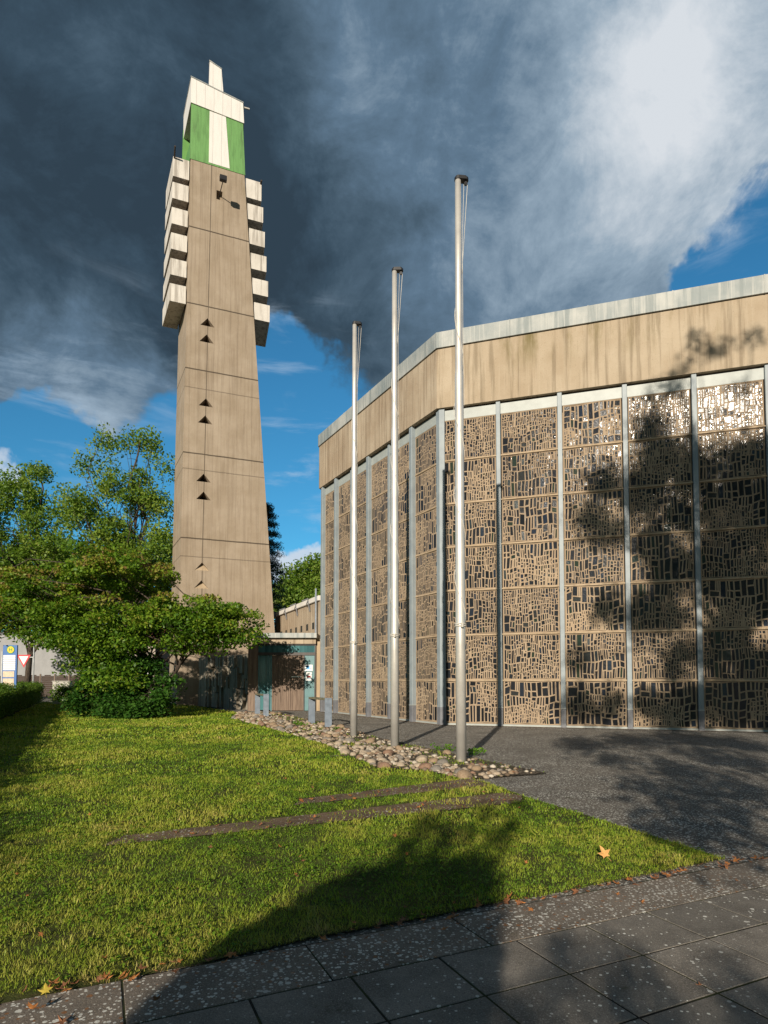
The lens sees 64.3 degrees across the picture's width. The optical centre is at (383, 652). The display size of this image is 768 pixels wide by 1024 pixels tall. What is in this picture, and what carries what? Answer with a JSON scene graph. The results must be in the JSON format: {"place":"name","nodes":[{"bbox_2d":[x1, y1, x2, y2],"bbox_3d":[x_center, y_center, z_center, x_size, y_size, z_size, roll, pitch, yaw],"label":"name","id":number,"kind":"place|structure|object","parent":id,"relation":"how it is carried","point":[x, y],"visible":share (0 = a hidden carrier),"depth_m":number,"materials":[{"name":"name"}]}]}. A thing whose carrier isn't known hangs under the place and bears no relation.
{"place":"outdoors","nodes":[
{"label":"outdoors","id":0,"kind":"place"},
{"bbox_2d":[0,701,724,1003],"bbox_3d":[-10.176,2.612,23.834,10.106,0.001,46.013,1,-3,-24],"label":"lawn","id":1,"kind":"structure","parent":0,"point":[8,997],"depth_m":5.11,"materials":[{"name":"plant"}]},
{"bbox_2d":[0,680,44,718],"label":"clipped hedge","id":2,"kind":"object","parent":1,"relation":"on","point":[19,696],"visible":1,"depth_m":28.34,"materials":[{"name":"green plant"}]},
{"bbox_2d":[48,976,59,984],"bbox_3d":[-1.636,1.630,3.028,0.058,0.014,0.072,1,-3,-28],"label":"fallen leaf","id":3,"kind":"object","parent":1,"relation":"on","point":[55,981],"visible":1,"depth_m":3.03,"materials":[{"name":"brown plant"}]},
{"bbox_2d":[52,681,72,704],"bbox_3d":[-20.336,2.545,38.624,1.133,1.514,0.460,0,-3,0],"label":"utility box","id":4,"kind":"object","parent":1,"relation":"on","point":[56,702],"visible":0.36,"depth_m":38.43,"materials":[{"name":"grey"}]},
{"bbox_2d":[43,680,89,709],"bbox_3d":[-17.912,2.449,34.946,2.698,2.486,9.218,1,-3,-28],"label":"leafy shrub","id":5,"kind":"object","parent":1,"relation":"on","point":[64,688],"visible":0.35,"depth_m":32.51,"materials":[{"name":"green plant"}]},
{"bbox_2d":[56,651,187,718],"bbox_3d":[-10.735,1.532,25.679,5.182,3.281,3.891,-1,-3,25],"label":"leafy shrub","id":6,"kind":"object","parent":1,"relation":"on","point":[153,702],"visible":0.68,"depth_m":24.95,"materials":[{"name":"green plant"}]},
{"bbox_2d":[0,539,270,696],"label":"hawthorn tree","id":7,"kind":"object","parent":1,"relation":"on","point":[161,618],"visible":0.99,"depth_m":25.55,"materials":[{"name":"green plant"}]},
{"bbox_2d":[102,793,522,845],"bbox_3d":[-0.378,1.835,6.850,5.076,0.001,0.626,1,-3,-29],"label":"old kerb strip","id":8,"kind":"object","parent":1,"relation":"on","point":[328,816],"visible":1,"depth_m":6.79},
{"bbox_2d":[295,779,486,804],"bbox_3d":[0.224,1.903,8.354,3.180,0.001,0.649,2,-3,-34],"label":"old kerb strip","id":9,"kind":"object","parent":1,"relation":"on","point":[399,790],"visible":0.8,"depth_m":8.45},
{"bbox_2d":[598,846,609,858],"bbox_3d":[1.865,1.695,5.160,0.143,0.157,0.021,-10,-41,-20],"label":"fallen leaf","id":10,"kind":"object","parent":1,"relation":"on","point":[603,853],"visible":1,"depth_m":5.17,"materials":[{"name":"orange plant"}]},
{"bbox_2d":[0,858,767,1023],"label":"paving strip","id":11,"kind":"object","parent":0,"point":[184,990],"visible":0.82,"depth_m":3.41,"materials":[{"name":"grey concrete"}]},
{"bbox_2d":[27,1002,37,1008],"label":"fallen leaf","id":12,"kind":"object","parent":11,"relation":"on","point":[30,1006],"visible":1,"depth_m":2.79,"materials":[{"name":"orange plant"}]},
{"bbox_2d":[38,982,52,997],"bbox_3d":[-1.636,1.631,2.951,0.069,0.010,0.084,1,27,-29],"label":"fallen leaf","id":13,"kind":"object","parent":11,"relation":"on","point":[46,988],"visible":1,"depth_m":2.95,"materials":[{"name":"yellow plant"}]},
{"bbox_2d":[53,1015,69,1023],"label":"fallen leaf","id":14,"kind":"object","parent":11,"relation":"on","point":[61,1020],"visible":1,"depth_m":2.73,"materials":[{"name":"brown plant"}]},
{"bbox_2d":[96,975,104,981],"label":"fallen leaf","id":15,"kind":"object","parent":11,"relation":"on","point":[99,978],"visible":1,"depth_m":3.07,"materials":[{"name":"brown plant"}]},
{"bbox_2d":[125,973,138,980],"bbox_3d":[-1.279,1.646,3.102,0.090,0.020,0.069,-16,4,-10],"label":"fallen leaf","id":16,"kind":"object","parent":11,"relation":"on","point":[132,978],"visible":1,"depth_m":3.10,"materials":[{"name":"orange plant"}]},
{"bbox_2d":[225,951,235,957],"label":"fallen leaf","id":17,"kind":"object","parent":11,"relation":"on","point":[229,954],"visible":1,"depth_m":3.32,"materials":[{"name":"brown plant"}]},
{"bbox_2d":[0,0,767,630],"label":"sky","id":18,"kind":"structure","parent":0,"point":[607,150],"materials":[{"name":"blue"}]},
{"bbox_2d":[234,711,545,778],"bbox_3d":[-2.508,2.407,19.409,2.715,0.001,21.292,1,-3,-23],"label":"stone bed","id":19,"kind":"object","parent":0,"point":[520,770],"visible":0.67,"depth_m":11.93,"materials":[{"name":"beige stone"}]},
{"bbox_2d":[255,693,268,716],"bbox_3d":[-5.329,2.262,26.602,0.220,0.950,1.839,1,-3,-24],"label":"barrier","id":20,"kind":"object","parent":19,"relation":"on","point":[265,704],"visible":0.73,"depth_m":25.80,"materials":[{"name":"metal"}]},
{"bbox_2d":[308,697,331,726],"bbox_3d":[-2.197,2.001,20.843,0.220,0.950,1.826,1,-3,-25],"label":"barrier","id":21,"kind":"object","parent":19,"relation":"on","point":[328,711],"visible":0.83,"depth_m":20.22,"materials":[{"name":"metal"}]},
{"bbox_2d":[340,749,350,753],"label":"cobble stone","id":22,"kind":"object","parent":19,"relation":"on","point":[345,751],"visible":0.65,"depth_m":12.66,"materials":[{"name":"beige stone"}]},
{"bbox_2d":[345,737,355,741],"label":"cobble stone","id":23,"kind":"object","parent":19,"relation":"on","point":[350,739],"visible":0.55,"depth_m":15.05,"materials":[{"name":"grey stone"}]},
{"bbox_2d":[350,321,361,735],"bbox_3d":[-0.794,-3.534,17.041,0.308,11.665,0.256,2,-3,-39],"label":"flagpole","id":24,"kind":"object","parent":19,"relation":"on","point":[353,628],"visible":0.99,"depth_m":16.94,"materials":[{"name":"metal"}]},
{"bbox_2d":[365,738,374,742],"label":"cobble stone","id":25,"kind":"object","parent":19,"relation":"on","point":[371,740],"visible":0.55,"depth_m":14.90,"materials":[{"name":"beige stone"}]},
{"bbox_2d":[367,759,375,763],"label":"cobble stone","id":26,"kind":"object","parent":19,"relation":"on","point":[369,761],"visible":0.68,"depth_m":11.22,"materials":[{"name":"beige stone"}]},
{"bbox_2d":[377,762,390,767],"bbox_3d":[0.002,2.011,10.747,0.271,0.179,0.184,-1,-3,21],"label":"cobble stone","id":27,"kind":"object","parent":19,"relation":"on","point":[382,764],"visible":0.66,"depth_m":10.68,"materials":[{"name":"brown stone"}]},
{"bbox_2d":[383,749,393,753],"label":"cobble stone","id":28,"kind":"object","parent":19,"relation":"on","point":[389,751],"visible":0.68,"depth_m":12.59,"materials":[{"name":"beige stone"}]},
{"bbox_2d":[390,267,402,745],"bbox_3d":[0.290,-3.533,14.430,0.312,11.425,0.256,1,-3,-27],"label":"flagpole","id":29,"kind":"object","parent":19,"relation":"on","point":[394,589],"visible":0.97,"depth_m":14.33,"materials":[{"name":"metal"}]},
{"bbox_2d":[395,745,403,749],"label":"cobble stone","id":30,"kind":"object","parent":19,"relation":"on","point":[398,747],"visible":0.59,"depth_m":13.36,"materials":[{"name":"beige stone"}]},
{"bbox_2d":[396,761,404,765],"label":"cobble stone","id":31,"kind":"object","parent":19,"relation":"on","point":[400,763],"visible":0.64,"depth_m":10.89,"materials":[{"name":"beige stone"}]},
{"bbox_2d":[416,756,427,761],"bbox_3d":[0.717,2.029,11.498,0.230,0.164,0.261,-12,-14,23],"label":"cobble stone","id":32,"kind":"object","parent":19,"relation":"on","point":[422,759],"visible":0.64,"depth_m":11.39,"materials":[{"name":"beige stone"}]},
{"bbox_2d":[418,763,431,768],"bbox_3d":[0.716,2.006,10.616,0.265,0.189,0.183,-1,-3,24],"label":"cobble stone","id":33,"kind":"object","parent":19,"relation":"on","point":[426,765],"visible":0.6,"depth_m":10.54,"materials":[{"name":"brown stone"}]},
{"bbox_2d":[428,757,437,762],"bbox_3d":[0.919,2.033,11.432,0.189,0.130,0.215,-14,2,-27],"label":"cobble stone","id":34,"kind":"object","parent":19,"relation":"on","point":[433,760],"visible":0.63,"depth_m":11.36,"materials":[{"name":"beige stone"}]},
{"bbox_2d":[430,765,441,772],"bbox_3d":[0.872,1.990,10.373,0.241,0.154,0.186,1,-3,-24],"label":"cobble stone","id":35,"kind":"object","parent":19,"relation":"on","point":[435,767],"visible":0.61,"depth_m":10.32,"materials":[{"name":"grey stone"}]},
{"bbox_2d":[430,742,455,750],"bbox_3d":[1.338,2.078,13.415,0.586,0.204,0.374,1,-3,-29],"label":"weed","id":36,"kind":"object","parent":19,"relation":"on","point":[437,747],"visible":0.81,"depth_m":13.43,"materials":[{"name":"green plant"}]},
{"bbox_2d":[437,759,448,763],"bbox_3d":[1.081,2.022,11.232,0.228,0.141,0.268,5,5,2],"label":"cobble stone","id":37,"kind":"object","parent":19,"relation":"on","point":[442,761],"visible":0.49,"depth_m":11.16,"materials":[{"name":"grey stone"}]},
{"bbox_2d":[443,749,451,753],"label":"cobble stone","id":38,"kind":"object","parent":19,"relation":"on","point":[446,751],"visible":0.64,"depth_m":12.66,"materials":[{"name":"beige stone"}]},
{"bbox_2d":[454,175,468,761],"bbox_3d":[1.493,-3.662,11.791,0.308,11.445,0.259,2,-3,-36],"label":"flagpole","id":39,"kind":"object","parent":19,"relation":"on","point":[459,579],"visible":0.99,"depth_m":11.68,"materials":[{"name":"metal"}]},
{"bbox_2d":[457,769,472,778],"bbox_3d":[1.274,1.951,9.606,0.289,0.191,0.248,4,17,-44],"label":"cobble stone","id":40,"kind":"object","parent":19,"relation":"on","point":[463,773],"visible":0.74,"depth_m":9.54,"materials":[{"name":"beige stone"}]},
{"bbox_2d":[470,765,481,770],"bbox_3d":[1.576,1.988,10.450,0.197,0.126,0.225,-4,-4,1],"label":"cobble stone","id":41,"kind":"object","parent":19,"relation":"on","point":[476,767],"visible":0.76,"depth_m":10.37,"materials":[{"name":"beige stone"}]},
{"bbox_2d":[466,747,486,755],"bbox_3d":[1.860,2.036,12.549,0.406,0.215,0.387,-2,-3,38],"label":"weed","id":42,"kind":"object","parent":19,"relation":"on","point":[476,749],"visible":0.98,"depth_m":12.52,"materials":[{"name":"green plant"}]},
{"bbox_2d":[31,859,767,1023],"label":"joint soil","id":43,"kind":"structure","parent":0,"point":[362,991],"depth_m":3.16,"materials":[{"name":"brown soil"}]},
{"bbox_2d":[110,708,767,981],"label":"path","id":44,"kind":"structure","parent":0,"point":[707,791],"depth_m":9.65,"materials":[{"name":"grey asphalt"}]},
{"bbox_2d":[198,654,261,710],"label":"relief wall","id":45,"kind":"structure","parent":44,"relation":"on","point":[223,681],"depth_m":33.97,"materials":[{"name":"concrete"}]},
{"bbox_2d":[248,633,319,710],"bbox_3d":[-4.951,1.093,33.310,3.875,3.934,5.350,0,-3,0],"label":"entrance porch","id":46,"kind":"object","parent":44,"relation":"on","point":[278,662],"visible":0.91,"depth_m":30.99,"materials":[{"name":"metal"}]},
{"bbox_2d":[272,655,303,710],"bbox_3d":[-4.885,1.541,31.062,1.605,2.794,0.080,0,-3,0],"label":"boarded door","id":47,"kind":"structure","parent":46,"relation":"in","point":[272,655],"depth_m":31.03,"materials":[{"name":"brown wood"}]},
{"bbox_2d":[305,655,314,710],"bbox_3d":[-3.778,1.539,31.022,0.489,2.794,0.060,0,-3,0],"label":"teal door","id":48,"kind":"structure","parent":46,"relation":"in","point":[309,659],"depth_m":30.99,"materials":[{"name":"paint"}]},
{"bbox_2d":[306,672,311,680],"bbox_3d":[-3.813,1.209,30.989,0.297,0.423,0.016,0,-3,0],"label":"notice","id":49,"kind":"object","parent":48,"relation":"attached to","point":[308,676],"depth_m":30.98,"materials":[{"name":"white paper"}]},
{"bbox_2d":[305,665,312,670],"bbox_3d":[-3.823,0.777,31.009,0.405,0.320,0.016,0,-3,0],"label":"notice","id":50,"kind":"object","parent":48,"relation":"attached to","point":[308,667],"depth_m":31.00,"materials":[{"name":"white paper"}]},
{"bbox_2d":[273,588,320,634],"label":"parish hall","id":51,"kind":"structure","parent":44,"relation":"on","point":[303,616],"depth_m":36.43,"materials":[{"name":"concrete"}]},
{"bbox_2d":[334,713,767,732],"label":"pebble strip","id":52,"kind":"object","parent":44,"relation":"on","point":[553,727],"visible":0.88,"depth_m":19.97,"materials":[{"name":"grey gravel"}]},
{"bbox_2d":[140,886,767,1023],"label":"paving slabs","id":53,"kind":"structure","parent":0,"point":[640,986],"depth_m":3.09,"materials":[{"name":"concrete"}]},
{"bbox_2d":[318,274,767,731],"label":"church hall","id":54,"kind":"structure","parent":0,"point":[616,505],"depth_m":20.21,"materials":[{"name":"concrete"}]},
{"label":"ground","id":55,"kind":"structure","parent":0,"visible":0},
{"bbox_2d":[0,631,87,685],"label":"grey building","id":56,"kind":"structure","parent":55,"relation":"on","point":[43,665],"depth_m":64.03,"materials":[{"name":"grey paint"}]},
{"bbox_2d":[0,529,172,659],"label":"leafy tree","id":57,"kind":"object","parent":55,"relation":"on","point":[169,590],"visible":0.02,"depth_m":52.90,"materials":[{"name":"green plant"}]},
{"bbox_2d":[45,422,174,651],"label":"lime tree","id":58,"kind":"object","parent":55,"relation":"on","point":[104,527],"visible":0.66,"depth_m":41.91,"materials":[{"name":"green plant"}]},
{"bbox_2d":[162,60,274,705],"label":"bell tower","id":59,"kind":"structure","parent":55,"relation":"on","point":[216,308],"depth_m":39.35,"materials":[{"name":"concrete"}]},
{"bbox_2d":[266,502,288,628],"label":"spruce tree","id":60,"kind":"object","parent":55,"relation":"on","point":[275,567],"visible":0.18,"depth_m":46.23,"materials":[{"name":"green plant"}]},
{"bbox_2d":[273,552,320,618],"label":"leafy tree","id":61,"kind":"object","parent":55,"relation":"on","point":[304,579],"visible":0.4,"depth_m":95.57,"materials":[{"name":"green plant"}]},
{"label":"pavement","id":62,"kind":"structure","parent":0,"visible":0},
{"bbox_2d":[1,645,17,685],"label":"bus stop sign","id":63,"kind":"object","parent":62,"relation":"on","point":[9,662],"visible":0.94,"depth_m":29.00,"materials":[{"name":"metal"}]},
{"bbox_2d":[18,641,34,680],"bbox_3d":[-23.481,1.061,39.965,1.121,4.600,0.126,0,-3,-7],"label":"yield sign","id":64,"kind":"object","parent":62,"relation":"on","point":[23,659],"visible":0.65,"depth_m":39.98,"materials":[{"name":"white metal"}]},
{"bbox_2d":[0,460,102,682],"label":"lime tree","id":65,"kind":"object","parent":62,"relation":"on","point":[33,514],"visible":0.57,"depth_m":43.87,"materials":[{"name":"green plant"}]},
{"bbox_2d":[135,636,169,692],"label":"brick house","id":66,"kind":"structure","parent":62,"relation":"on","point":[166,655],"depth_m":52.16,"materials":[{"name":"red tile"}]},
{"label":"road","id":67,"kind":"structure","parent":0,"visible":0},
{"bbox_2d":[0,674,79,696],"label":"wooden fence","id":68,"kind":"object","parent":67,"relation":"on","point":[46,680],"visible":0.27,"depth_m":53.93,"materials":[{"name":"brown wood"}]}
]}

